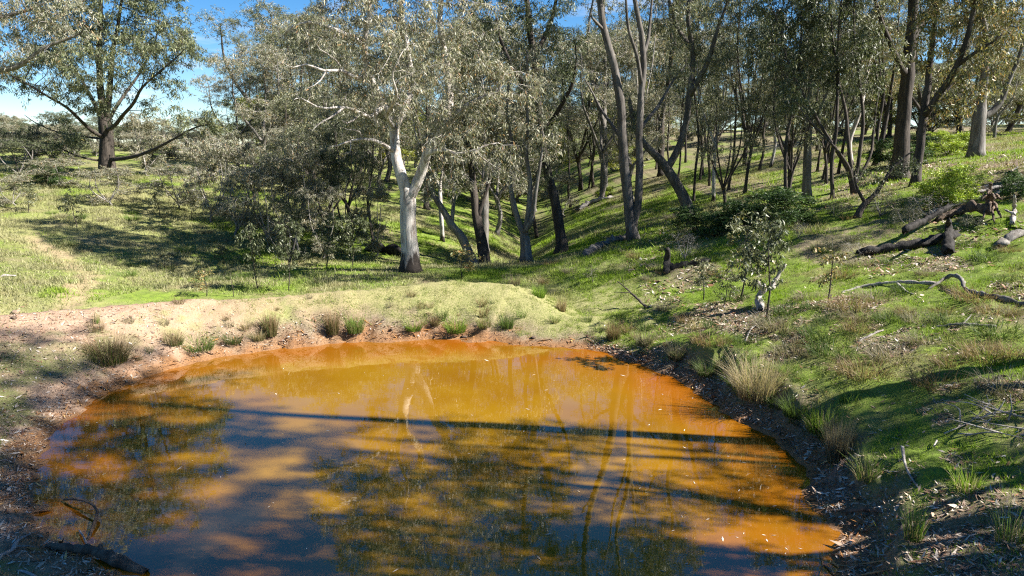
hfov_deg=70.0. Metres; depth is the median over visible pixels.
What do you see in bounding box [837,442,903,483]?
rush clump
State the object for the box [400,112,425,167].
understorey shrub
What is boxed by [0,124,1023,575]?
ground
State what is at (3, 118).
woodland tree
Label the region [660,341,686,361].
rush clump
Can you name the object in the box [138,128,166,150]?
scrub shrub
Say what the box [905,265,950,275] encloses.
grass tussock
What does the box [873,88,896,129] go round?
understorey shrub
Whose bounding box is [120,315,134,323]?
grass tuft
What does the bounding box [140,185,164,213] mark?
gum sapling
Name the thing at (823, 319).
grass tussock
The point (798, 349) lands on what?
grass tuft
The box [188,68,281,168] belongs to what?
gum tree
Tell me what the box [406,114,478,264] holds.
leaning gum
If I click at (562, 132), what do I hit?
understorey shrub
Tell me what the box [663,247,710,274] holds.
charred stump
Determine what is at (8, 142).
scrub shrub
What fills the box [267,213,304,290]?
gum sapling
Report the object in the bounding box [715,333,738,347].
grass tuft
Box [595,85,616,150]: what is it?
slender tree
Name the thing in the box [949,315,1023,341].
grass tussock
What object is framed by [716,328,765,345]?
grass tussock
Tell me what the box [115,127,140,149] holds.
scrub shrub
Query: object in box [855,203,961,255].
charred log
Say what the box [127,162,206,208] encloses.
scrub shrub
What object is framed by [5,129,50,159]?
scrub shrub
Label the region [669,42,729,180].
slender tree
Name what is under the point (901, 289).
grass tussock
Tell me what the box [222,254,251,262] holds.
grass tussock
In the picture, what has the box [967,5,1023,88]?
woodland tree
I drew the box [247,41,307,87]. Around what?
woodland tree
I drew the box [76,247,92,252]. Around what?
grass tussock
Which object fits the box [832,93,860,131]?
understorey shrub
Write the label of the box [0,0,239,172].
spreading tree
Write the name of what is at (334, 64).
gum tree
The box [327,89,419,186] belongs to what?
woodland tree
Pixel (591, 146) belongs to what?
woodland tree
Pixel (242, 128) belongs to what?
woodland tree
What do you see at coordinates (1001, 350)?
grass tussock
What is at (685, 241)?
grass tussock
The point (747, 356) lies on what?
grass tuft
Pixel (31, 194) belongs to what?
gum sapling
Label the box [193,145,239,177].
scrub shrub
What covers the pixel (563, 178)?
understorey shrub
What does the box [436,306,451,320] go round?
grass tuft
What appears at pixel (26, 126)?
scrub shrub
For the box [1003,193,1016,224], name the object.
dead branch
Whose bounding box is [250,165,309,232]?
scrubby gum
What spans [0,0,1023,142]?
sky
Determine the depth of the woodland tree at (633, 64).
48.66 m
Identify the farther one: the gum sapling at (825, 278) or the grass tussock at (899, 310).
the gum sapling at (825, 278)
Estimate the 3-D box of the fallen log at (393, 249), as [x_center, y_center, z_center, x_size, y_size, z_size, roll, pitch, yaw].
[-4.263,-1.260,25.164,1.955,0.656,0.640,4,12,18]
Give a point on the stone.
(15, 311)
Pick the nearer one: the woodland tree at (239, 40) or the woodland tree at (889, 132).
the woodland tree at (889, 132)
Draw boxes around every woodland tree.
[0,112,21,139]
[0,119,31,124]
[1,117,32,123]
[29,113,73,123]
[37,110,81,125]
[72,121,94,142]
[84,115,97,140]
[179,117,205,132]
[197,125,245,172]
[220,145,282,200]
[224,121,268,159]
[227,30,266,142]
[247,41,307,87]
[253,6,371,170]
[261,32,320,90]
[261,80,354,184]
[275,10,349,98]
[300,0,332,102]
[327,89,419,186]
[328,60,434,181]
[348,29,414,158]
[369,5,478,209]
[387,87,419,166]
[390,56,489,143]
[413,7,539,251]
[413,45,441,106]
[431,36,543,189]
[432,12,590,217]
[432,35,515,176]
[432,102,563,235]
[507,87,565,211]
[517,71,570,238]
[522,67,570,101]
[529,65,578,138]
[539,26,638,190]
[545,27,673,201]
[571,22,590,129]
[573,25,634,107]
[575,126,599,166]
[583,54,638,120]
[594,82,693,197]
[596,18,680,149]
[623,29,708,161]
[650,14,701,132]
[783,58,867,150]
[843,3,894,164]
[853,38,893,134]
[861,13,918,137]
[865,43,922,114]
[868,0,1002,112]
[887,32,927,70]
[895,59,968,134]
[952,37,977,118]
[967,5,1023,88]
[989,61,1023,137]
[1017,61,1023,76]
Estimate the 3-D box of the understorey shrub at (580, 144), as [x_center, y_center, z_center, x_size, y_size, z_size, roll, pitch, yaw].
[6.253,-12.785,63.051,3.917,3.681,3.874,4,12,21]
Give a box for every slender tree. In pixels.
[558,79,594,207]
[577,75,601,187]
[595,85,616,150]
[608,42,635,126]
[620,0,661,107]
[650,0,671,169]
[663,0,695,177]
[665,34,683,159]
[668,0,718,162]
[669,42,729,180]
[678,33,746,185]
[681,0,716,201]
[695,0,731,174]
[711,0,793,193]
[714,1,746,190]
[750,24,838,188]
[759,0,830,181]
[775,0,835,206]
[795,9,856,171]
[796,0,885,183]
[820,0,845,179]
[821,0,874,199]
[828,0,846,162]
[869,0,907,165]
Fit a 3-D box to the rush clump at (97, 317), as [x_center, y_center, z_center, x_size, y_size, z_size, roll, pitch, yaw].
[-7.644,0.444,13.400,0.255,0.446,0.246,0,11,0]
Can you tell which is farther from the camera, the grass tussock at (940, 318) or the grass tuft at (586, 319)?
the grass tuft at (586, 319)
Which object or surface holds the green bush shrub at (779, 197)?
on the ground at (198, 322)
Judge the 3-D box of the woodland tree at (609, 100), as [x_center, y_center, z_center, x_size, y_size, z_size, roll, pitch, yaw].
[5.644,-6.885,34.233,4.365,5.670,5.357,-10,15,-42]
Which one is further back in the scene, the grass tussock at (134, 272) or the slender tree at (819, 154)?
the slender tree at (819, 154)
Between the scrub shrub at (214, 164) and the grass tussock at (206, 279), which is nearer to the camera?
the grass tussock at (206, 279)
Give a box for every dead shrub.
[669,227,702,259]
[789,221,806,237]
[842,238,874,257]
[905,188,952,220]
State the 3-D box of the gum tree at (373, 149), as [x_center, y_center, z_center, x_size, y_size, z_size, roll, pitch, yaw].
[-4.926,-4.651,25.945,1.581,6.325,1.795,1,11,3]
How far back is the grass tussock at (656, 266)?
18.07 m
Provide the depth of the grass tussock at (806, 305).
12.91 m
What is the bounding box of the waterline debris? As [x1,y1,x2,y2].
[0,320,888,575]
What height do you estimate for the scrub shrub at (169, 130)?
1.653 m
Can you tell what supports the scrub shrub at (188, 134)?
on the ground at (198, 322)
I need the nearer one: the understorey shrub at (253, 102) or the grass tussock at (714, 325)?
the grass tussock at (714, 325)
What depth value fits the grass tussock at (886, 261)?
15.08 m
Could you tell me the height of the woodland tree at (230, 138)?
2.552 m
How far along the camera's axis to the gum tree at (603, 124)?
37.24 m
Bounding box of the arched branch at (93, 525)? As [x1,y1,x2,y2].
[63,497,98,539]
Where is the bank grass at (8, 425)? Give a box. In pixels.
[0,313,169,575]
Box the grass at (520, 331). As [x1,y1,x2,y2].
[0,278,667,383]
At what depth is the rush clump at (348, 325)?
15.10 m
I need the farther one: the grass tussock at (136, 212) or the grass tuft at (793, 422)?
the grass tussock at (136, 212)
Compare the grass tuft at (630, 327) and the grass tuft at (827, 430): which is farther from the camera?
the grass tuft at (630, 327)
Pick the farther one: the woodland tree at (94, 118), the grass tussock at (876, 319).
the woodland tree at (94, 118)
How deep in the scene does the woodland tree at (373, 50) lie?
59.96 m
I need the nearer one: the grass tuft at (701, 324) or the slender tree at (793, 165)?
the grass tuft at (701, 324)
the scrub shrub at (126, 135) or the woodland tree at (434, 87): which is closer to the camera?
the scrub shrub at (126, 135)
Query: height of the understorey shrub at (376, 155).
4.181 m
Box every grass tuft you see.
[75,336,101,353]
[83,320,106,332]
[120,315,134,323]
[132,351,143,360]
[145,344,156,353]
[159,315,170,325]
[168,294,191,304]
[224,320,237,327]
[236,321,251,329]
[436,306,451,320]
[475,295,488,306]
[475,303,491,317]
[514,309,527,318]
[582,314,592,321]
[608,317,628,327]
[621,319,638,333]
[635,317,653,332]
[653,330,666,340]
[685,319,703,329]
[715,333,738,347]
[731,357,754,374]
[736,348,759,363]
[763,390,785,409]
[768,356,805,375]
[776,317,791,325]
[786,334,813,347]
[787,370,803,382]
[787,417,803,425]
[788,344,806,353]
[801,349,819,358]
[818,419,843,444]
[828,433,863,455]
[829,346,855,359]
[829,385,867,403]
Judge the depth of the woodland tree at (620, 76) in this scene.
60.32 m
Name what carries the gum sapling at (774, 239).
on the ground at (198, 322)
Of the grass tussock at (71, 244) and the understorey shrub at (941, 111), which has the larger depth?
the understorey shrub at (941, 111)
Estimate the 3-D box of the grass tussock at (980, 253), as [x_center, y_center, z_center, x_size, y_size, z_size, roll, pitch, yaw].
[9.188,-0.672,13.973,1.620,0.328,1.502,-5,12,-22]
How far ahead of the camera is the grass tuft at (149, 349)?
13.21 m
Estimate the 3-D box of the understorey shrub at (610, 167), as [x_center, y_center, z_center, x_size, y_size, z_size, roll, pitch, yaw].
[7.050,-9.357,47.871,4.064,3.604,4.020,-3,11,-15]
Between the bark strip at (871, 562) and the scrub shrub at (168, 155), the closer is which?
the bark strip at (871, 562)
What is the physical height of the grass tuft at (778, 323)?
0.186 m
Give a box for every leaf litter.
[0,301,441,575]
[584,240,1023,575]
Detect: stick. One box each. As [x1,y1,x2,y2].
[0,533,33,556]
[16,569,36,575]
[844,507,882,512]
[858,329,883,340]
[898,446,917,487]
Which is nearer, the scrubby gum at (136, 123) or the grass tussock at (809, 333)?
the grass tussock at (809, 333)
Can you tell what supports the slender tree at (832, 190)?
on the ground at (198, 322)
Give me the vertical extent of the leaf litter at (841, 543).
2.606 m
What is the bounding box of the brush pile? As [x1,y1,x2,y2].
[933,394,1023,446]
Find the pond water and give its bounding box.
[32,339,840,575]
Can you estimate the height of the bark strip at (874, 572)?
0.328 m
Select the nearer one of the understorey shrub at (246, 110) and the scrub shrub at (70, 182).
the scrub shrub at (70, 182)
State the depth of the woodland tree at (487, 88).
50.13 m
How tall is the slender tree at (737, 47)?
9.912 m
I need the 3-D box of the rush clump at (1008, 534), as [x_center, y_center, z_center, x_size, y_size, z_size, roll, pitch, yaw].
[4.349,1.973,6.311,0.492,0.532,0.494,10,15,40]
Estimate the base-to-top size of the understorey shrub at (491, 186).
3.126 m
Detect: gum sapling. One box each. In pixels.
[15,182,44,212]
[57,189,88,226]
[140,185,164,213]
[155,248,175,266]
[180,189,203,220]
[187,268,213,295]
[211,242,230,261]
[233,221,266,290]
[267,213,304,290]
[312,211,344,267]
[335,213,369,266]
[448,243,483,277]
[583,265,598,282]
[684,257,722,299]
[711,269,741,305]
[722,208,779,299]
[731,206,793,318]
[811,245,848,298]
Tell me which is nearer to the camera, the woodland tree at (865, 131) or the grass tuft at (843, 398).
the grass tuft at (843, 398)
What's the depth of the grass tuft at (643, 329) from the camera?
14.77 m
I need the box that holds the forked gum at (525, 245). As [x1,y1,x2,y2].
[466,35,565,262]
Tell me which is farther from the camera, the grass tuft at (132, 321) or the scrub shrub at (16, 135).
the scrub shrub at (16, 135)
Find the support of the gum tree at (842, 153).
on the ground at (198, 322)
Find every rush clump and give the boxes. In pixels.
[69,324,153,366]
[89,301,101,323]
[157,327,191,346]
[176,331,218,353]
[217,329,245,344]
[244,327,271,341]
[257,305,280,336]
[321,306,343,334]
[342,313,368,333]
[399,320,427,331]
[427,314,443,326]
[439,310,472,333]
[474,317,493,329]
[498,312,515,329]
[506,275,521,285]
[531,284,549,298]
[548,313,563,323]
[554,294,568,311]
[603,319,624,341]
[633,330,655,346]
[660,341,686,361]
[683,354,718,377]
[712,338,809,403]
[771,388,814,419]
[794,394,844,435]
[814,407,862,465]
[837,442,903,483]
[897,489,936,542]
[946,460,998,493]
[985,482,1023,546]
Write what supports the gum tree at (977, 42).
on the ground at (198, 322)
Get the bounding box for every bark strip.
[850,560,885,564]
[859,568,891,575]
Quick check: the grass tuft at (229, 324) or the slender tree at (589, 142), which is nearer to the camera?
the grass tuft at (229, 324)
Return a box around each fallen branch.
[841,280,935,293]
[927,273,1023,305]
[936,315,996,326]
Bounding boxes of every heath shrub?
[819,231,852,251]
[821,199,855,215]
[864,181,911,216]
[887,203,925,226]
[956,213,988,227]
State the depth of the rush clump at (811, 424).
9.68 m
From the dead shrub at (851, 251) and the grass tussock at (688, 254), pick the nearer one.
the dead shrub at (851, 251)
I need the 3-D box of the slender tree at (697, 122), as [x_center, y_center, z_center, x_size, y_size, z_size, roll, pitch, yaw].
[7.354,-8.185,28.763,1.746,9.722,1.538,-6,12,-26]
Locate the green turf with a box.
[539,163,1023,575]
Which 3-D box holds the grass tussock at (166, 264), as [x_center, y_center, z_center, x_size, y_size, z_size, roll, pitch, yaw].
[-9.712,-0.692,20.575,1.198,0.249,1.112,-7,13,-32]
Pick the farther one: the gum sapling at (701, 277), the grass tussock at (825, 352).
the gum sapling at (701, 277)
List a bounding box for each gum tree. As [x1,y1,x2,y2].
[0,0,103,82]
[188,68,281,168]
[190,0,294,155]
[204,42,316,164]
[240,0,373,174]
[259,122,353,228]
[279,0,544,272]
[290,32,419,190]
[294,100,389,221]
[353,67,393,241]
[398,70,460,241]
[430,56,521,263]
[453,0,588,253]
[569,0,658,194]
[577,17,612,187]
[629,0,731,176]
[685,23,751,201]
[704,11,791,165]
[736,0,862,198]
[741,18,780,170]
[760,14,788,166]
[832,0,870,173]
[835,0,948,180]
[845,0,920,165]
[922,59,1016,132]
[943,1,1023,130]
[945,0,1023,157]
[992,34,1023,132]
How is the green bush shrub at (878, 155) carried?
on the ground at (198, 322)
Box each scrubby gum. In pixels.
[115,111,182,175]
[172,135,240,222]
[197,128,269,240]
[215,161,299,248]
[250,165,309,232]
[255,136,332,254]
[255,192,314,266]
[281,178,345,258]
[306,146,384,255]
[348,178,393,256]
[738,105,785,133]
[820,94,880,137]
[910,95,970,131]
[957,90,1023,134]
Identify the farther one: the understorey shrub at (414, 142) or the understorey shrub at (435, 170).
the understorey shrub at (414, 142)
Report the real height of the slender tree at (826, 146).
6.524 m
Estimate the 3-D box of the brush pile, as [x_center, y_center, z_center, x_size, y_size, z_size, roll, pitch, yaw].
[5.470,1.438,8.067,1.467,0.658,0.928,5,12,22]
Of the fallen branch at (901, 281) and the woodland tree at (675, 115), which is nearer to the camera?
the fallen branch at (901, 281)
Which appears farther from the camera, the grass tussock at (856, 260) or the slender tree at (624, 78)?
the slender tree at (624, 78)
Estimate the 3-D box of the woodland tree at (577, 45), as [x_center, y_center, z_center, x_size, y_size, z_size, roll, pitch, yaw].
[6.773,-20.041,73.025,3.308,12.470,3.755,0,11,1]
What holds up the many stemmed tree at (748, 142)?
on the ground at (198, 322)
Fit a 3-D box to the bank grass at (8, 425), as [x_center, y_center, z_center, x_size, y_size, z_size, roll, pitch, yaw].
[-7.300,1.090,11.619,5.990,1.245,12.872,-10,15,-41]
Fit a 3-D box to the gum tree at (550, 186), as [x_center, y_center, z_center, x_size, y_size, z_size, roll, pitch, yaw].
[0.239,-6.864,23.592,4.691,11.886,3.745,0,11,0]
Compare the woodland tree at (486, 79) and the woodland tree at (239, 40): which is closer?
the woodland tree at (486, 79)
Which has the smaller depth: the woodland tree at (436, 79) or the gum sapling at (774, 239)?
the gum sapling at (774, 239)
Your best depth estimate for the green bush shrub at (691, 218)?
19.86 m
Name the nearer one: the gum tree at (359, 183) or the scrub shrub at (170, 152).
the gum tree at (359, 183)
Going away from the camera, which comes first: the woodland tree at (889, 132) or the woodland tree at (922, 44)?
the woodland tree at (889, 132)
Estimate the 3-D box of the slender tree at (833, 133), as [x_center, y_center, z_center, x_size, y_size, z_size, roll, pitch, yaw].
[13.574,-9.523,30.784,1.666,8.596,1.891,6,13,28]
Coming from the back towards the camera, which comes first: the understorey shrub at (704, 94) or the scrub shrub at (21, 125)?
the understorey shrub at (704, 94)
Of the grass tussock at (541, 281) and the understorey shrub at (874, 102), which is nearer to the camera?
the grass tussock at (541, 281)
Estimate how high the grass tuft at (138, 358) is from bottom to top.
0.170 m
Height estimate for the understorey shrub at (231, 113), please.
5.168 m
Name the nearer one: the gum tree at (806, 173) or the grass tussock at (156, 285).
the grass tussock at (156, 285)
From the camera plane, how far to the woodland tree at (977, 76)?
64.17 m
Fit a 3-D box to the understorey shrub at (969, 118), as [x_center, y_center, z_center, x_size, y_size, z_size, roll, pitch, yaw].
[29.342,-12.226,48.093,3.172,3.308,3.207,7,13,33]
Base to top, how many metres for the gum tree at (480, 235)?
6.674 m
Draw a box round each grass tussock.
[50,238,80,247]
[67,214,90,219]
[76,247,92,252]
[97,217,109,221]
[114,269,137,276]
[117,213,142,220]
[121,209,140,214]
[121,259,155,267]
[147,282,169,288]
[152,261,177,266]
[170,245,200,252]
[190,276,217,282]
[193,228,212,233]
[212,275,232,280]
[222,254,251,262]
[228,273,259,279]
[308,279,331,286]
[535,277,552,283]
[557,265,579,273]
[622,249,646,258]
[637,272,664,280]
[648,260,679,270]
[651,300,674,311]
[660,213,674,218]
[666,311,705,323]
[670,224,689,232]
[672,236,703,244]
[679,325,741,346]
[682,248,709,256]
[692,317,730,328]
[701,228,730,236]
[706,269,725,275]
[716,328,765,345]
[719,288,752,301]
[733,309,815,334]
[756,300,817,315]
[763,334,815,357]
[784,288,823,300]
[785,333,873,359]
[788,317,867,342]
[792,223,824,233]
[794,300,828,310]
[799,241,850,253]
[809,290,884,312]
[811,217,831,224]
[811,312,854,323]
[818,348,908,382]
[820,265,866,278]
[824,302,890,322]
[833,215,855,219]
[836,256,879,267]
[838,314,882,333]
[842,284,911,302]
[843,232,870,242]
[855,334,942,365]
[862,305,920,324]
[877,362,975,392]
[878,255,906,263]
[883,278,929,293]
[885,304,923,315]
[893,306,945,324]
[896,329,939,344]
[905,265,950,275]
[912,307,988,325]
[920,303,963,315]
[923,348,975,368]
[939,281,1018,303]
[943,334,1023,364]
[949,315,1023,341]
[953,363,1023,399]
[955,237,991,247]
[958,298,1022,317]
[962,246,1020,262]
[976,339,1023,359]
[987,271,1023,281]
[990,303,1023,317]
[992,245,1023,252]
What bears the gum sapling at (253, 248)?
on the ground at (198, 322)
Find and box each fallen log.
[363,243,400,255]
[576,194,613,211]
[582,233,625,255]
[928,191,999,214]
[947,181,1021,198]
[993,229,1023,247]
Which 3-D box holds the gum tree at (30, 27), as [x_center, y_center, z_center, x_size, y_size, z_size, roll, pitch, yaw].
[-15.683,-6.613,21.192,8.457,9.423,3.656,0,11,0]
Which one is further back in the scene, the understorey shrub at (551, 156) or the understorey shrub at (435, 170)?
the understorey shrub at (551, 156)
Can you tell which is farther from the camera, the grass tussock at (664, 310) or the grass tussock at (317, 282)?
the grass tussock at (317, 282)
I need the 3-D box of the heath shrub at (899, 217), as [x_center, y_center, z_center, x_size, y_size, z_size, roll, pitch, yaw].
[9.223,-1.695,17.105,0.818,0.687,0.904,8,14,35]
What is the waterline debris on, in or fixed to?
on the ground at (198, 322)
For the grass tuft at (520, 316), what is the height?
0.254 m
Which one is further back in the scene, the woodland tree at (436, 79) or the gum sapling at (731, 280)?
the woodland tree at (436, 79)
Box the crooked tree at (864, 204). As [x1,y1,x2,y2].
[841,152,924,218]
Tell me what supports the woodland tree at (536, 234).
on the ground at (198, 322)
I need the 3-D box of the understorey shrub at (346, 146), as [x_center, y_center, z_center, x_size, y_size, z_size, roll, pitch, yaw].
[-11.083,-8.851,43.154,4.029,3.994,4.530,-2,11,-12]
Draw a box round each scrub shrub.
[0,123,19,139]
[0,126,12,153]
[0,130,50,164]
[0,138,53,175]
[0,173,39,205]
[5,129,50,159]
[9,128,45,157]
[9,157,92,187]
[10,121,26,147]
[24,125,53,152]
[33,130,64,158]
[35,124,64,141]
[44,130,90,161]
[48,124,78,150]
[50,133,82,162]
[59,124,95,151]
[69,125,89,150]
[76,165,140,205]
[80,129,122,155]
[86,127,128,150]
[114,126,130,148]
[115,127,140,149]
[117,131,150,157]
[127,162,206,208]
[128,138,178,167]
[130,130,157,156]
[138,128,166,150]
[141,130,160,154]
[155,127,177,133]
[155,132,179,157]
[158,132,180,157]
[161,134,190,160]
[175,131,200,154]
[184,132,218,146]
[186,139,230,176]
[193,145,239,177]
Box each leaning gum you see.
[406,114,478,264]
[603,0,765,219]
[903,0,1023,186]
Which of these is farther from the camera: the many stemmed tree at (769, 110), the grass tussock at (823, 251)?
the many stemmed tree at (769, 110)
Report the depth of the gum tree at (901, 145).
22.46 m
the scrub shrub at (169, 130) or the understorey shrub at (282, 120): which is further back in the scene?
the scrub shrub at (169, 130)
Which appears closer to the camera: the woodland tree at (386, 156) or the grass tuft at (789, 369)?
the grass tuft at (789, 369)
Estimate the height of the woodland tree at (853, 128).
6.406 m
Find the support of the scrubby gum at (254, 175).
on the ground at (198, 322)
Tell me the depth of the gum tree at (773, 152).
34.16 m
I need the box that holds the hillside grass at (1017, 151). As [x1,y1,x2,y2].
[569,130,1023,249]
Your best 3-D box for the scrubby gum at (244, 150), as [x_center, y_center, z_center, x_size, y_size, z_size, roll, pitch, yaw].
[-8.965,-3.288,23.854,2.241,3.829,2.216,7,13,31]
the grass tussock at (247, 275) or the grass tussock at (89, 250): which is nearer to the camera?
the grass tussock at (247, 275)
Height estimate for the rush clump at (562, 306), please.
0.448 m
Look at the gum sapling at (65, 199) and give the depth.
23.11 m
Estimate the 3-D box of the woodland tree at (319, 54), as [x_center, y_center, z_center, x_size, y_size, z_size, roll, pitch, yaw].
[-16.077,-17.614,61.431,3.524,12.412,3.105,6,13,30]
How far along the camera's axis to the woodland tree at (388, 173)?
41.12 m
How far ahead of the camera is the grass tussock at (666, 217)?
26.55 m
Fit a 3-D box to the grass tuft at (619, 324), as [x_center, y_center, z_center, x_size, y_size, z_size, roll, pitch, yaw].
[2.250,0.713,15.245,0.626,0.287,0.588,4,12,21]
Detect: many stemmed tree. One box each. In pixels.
[274,110,374,235]
[694,80,775,208]
[744,0,901,194]
[758,39,832,179]
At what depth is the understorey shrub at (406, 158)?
55.90 m
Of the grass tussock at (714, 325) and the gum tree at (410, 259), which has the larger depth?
the gum tree at (410, 259)
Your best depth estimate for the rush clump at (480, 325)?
15.35 m
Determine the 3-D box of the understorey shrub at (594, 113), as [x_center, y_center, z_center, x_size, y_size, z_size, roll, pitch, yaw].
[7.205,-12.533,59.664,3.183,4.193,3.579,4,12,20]
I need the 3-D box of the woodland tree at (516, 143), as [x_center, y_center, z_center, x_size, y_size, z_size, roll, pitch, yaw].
[0.350,-9.100,38.851,8.612,10.914,7.017,-4,12,-22]
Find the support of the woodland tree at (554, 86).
on the ground at (198, 322)
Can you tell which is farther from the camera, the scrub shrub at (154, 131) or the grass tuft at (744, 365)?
the scrub shrub at (154, 131)
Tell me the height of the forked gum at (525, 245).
6.840 m
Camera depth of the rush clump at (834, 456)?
8.92 m
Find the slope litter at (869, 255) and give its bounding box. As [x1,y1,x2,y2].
[601,153,1023,333]
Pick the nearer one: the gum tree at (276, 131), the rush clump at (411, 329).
the rush clump at (411, 329)
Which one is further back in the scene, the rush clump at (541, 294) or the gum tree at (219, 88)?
the gum tree at (219, 88)
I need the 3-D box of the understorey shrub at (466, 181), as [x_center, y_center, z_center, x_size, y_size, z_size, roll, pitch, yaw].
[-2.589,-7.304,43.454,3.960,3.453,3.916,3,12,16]
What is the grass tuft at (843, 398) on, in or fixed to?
on the ground at (198, 322)
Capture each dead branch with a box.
[614,281,648,308]
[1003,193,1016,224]
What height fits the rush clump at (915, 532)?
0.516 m
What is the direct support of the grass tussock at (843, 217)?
on the ground at (198, 322)
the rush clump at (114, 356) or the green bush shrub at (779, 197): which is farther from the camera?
the green bush shrub at (779, 197)
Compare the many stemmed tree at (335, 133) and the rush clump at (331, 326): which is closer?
the rush clump at (331, 326)
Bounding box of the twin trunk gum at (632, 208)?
[567,0,702,242]
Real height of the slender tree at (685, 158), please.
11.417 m
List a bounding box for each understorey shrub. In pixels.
[216,96,250,143]
[232,102,276,149]
[238,92,297,153]
[254,91,305,154]
[255,109,313,157]
[293,110,349,155]
[335,106,415,177]
[346,116,401,171]
[381,126,409,161]
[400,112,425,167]
[401,114,441,160]
[413,144,462,184]
[435,117,481,186]
[442,143,501,199]
[446,138,496,190]
[479,156,520,207]
[492,139,556,203]
[494,131,536,198]
[508,154,563,197]
[539,170,582,217]
[546,124,575,172]
[549,127,582,168]
[567,121,594,159]
[584,110,608,148]
[592,118,654,171]
[596,109,636,164]
[607,127,643,171]
[627,102,679,165]
[643,89,679,139]
[644,104,674,160]
[669,98,699,140]
[672,104,704,146]
[685,86,727,126]
[727,81,771,134]
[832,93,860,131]
[848,69,896,136]
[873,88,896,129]
[894,82,955,132]
[896,60,979,129]
[941,80,978,121]
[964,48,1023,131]
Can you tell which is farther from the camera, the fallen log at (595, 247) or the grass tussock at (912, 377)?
the fallen log at (595, 247)
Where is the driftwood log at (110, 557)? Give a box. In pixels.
[44,542,149,574]
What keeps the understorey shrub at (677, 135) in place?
on the ground at (198, 322)
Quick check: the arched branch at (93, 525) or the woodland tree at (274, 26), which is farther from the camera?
the woodland tree at (274, 26)
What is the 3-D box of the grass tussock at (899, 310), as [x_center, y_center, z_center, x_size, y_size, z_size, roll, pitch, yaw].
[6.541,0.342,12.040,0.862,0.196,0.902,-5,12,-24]
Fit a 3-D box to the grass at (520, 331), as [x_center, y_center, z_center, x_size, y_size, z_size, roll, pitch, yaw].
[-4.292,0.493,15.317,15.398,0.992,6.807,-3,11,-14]
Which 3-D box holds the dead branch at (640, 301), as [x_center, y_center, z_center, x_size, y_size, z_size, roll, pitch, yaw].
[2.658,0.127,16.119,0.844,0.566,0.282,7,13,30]
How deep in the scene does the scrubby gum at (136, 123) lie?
33.01 m
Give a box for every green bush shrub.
[30,164,65,186]
[594,185,614,197]
[665,204,730,238]
[711,196,766,229]
[733,184,821,225]
[861,133,942,164]
[908,162,994,205]
[925,129,969,155]
[998,167,1023,199]
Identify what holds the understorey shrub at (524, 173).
on the ground at (198, 322)
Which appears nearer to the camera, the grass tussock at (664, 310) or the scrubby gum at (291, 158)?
the grass tussock at (664, 310)
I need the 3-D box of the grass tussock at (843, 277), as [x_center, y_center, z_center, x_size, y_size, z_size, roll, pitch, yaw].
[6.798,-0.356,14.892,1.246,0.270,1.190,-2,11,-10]
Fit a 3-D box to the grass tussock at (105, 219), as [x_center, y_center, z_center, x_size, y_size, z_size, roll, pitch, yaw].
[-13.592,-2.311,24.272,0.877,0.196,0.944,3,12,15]
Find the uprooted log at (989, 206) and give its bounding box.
[934,183,1001,222]
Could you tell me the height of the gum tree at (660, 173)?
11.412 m
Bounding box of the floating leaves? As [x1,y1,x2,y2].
[87,359,800,575]
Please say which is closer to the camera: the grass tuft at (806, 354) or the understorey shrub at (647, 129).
the grass tuft at (806, 354)
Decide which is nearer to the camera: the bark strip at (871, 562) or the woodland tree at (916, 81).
the bark strip at (871, 562)
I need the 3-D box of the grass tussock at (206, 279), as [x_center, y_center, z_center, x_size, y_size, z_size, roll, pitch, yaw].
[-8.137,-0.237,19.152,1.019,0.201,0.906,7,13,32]
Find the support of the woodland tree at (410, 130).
on the ground at (198, 322)
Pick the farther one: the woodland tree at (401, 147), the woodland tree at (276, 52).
the woodland tree at (276, 52)
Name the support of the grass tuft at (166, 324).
on the ground at (198, 322)
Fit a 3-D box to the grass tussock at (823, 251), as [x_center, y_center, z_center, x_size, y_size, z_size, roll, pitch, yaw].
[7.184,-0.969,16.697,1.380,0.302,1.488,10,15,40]
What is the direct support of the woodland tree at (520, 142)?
on the ground at (198, 322)
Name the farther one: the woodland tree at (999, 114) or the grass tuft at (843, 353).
the woodland tree at (999, 114)
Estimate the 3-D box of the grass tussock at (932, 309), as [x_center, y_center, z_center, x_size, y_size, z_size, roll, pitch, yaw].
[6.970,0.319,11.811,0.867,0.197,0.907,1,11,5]
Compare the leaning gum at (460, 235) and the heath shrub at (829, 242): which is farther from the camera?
the leaning gum at (460, 235)
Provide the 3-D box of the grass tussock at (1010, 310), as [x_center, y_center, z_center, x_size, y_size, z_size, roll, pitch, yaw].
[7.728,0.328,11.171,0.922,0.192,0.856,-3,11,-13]
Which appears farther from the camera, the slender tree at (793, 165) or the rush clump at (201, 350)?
the slender tree at (793, 165)
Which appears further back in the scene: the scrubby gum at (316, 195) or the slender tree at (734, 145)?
the slender tree at (734, 145)
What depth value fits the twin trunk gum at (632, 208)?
21.50 m
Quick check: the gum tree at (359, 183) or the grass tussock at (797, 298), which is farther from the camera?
the gum tree at (359, 183)
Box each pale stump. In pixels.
[754,281,766,310]
[767,264,786,290]
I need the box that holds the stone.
[11,309,19,313]

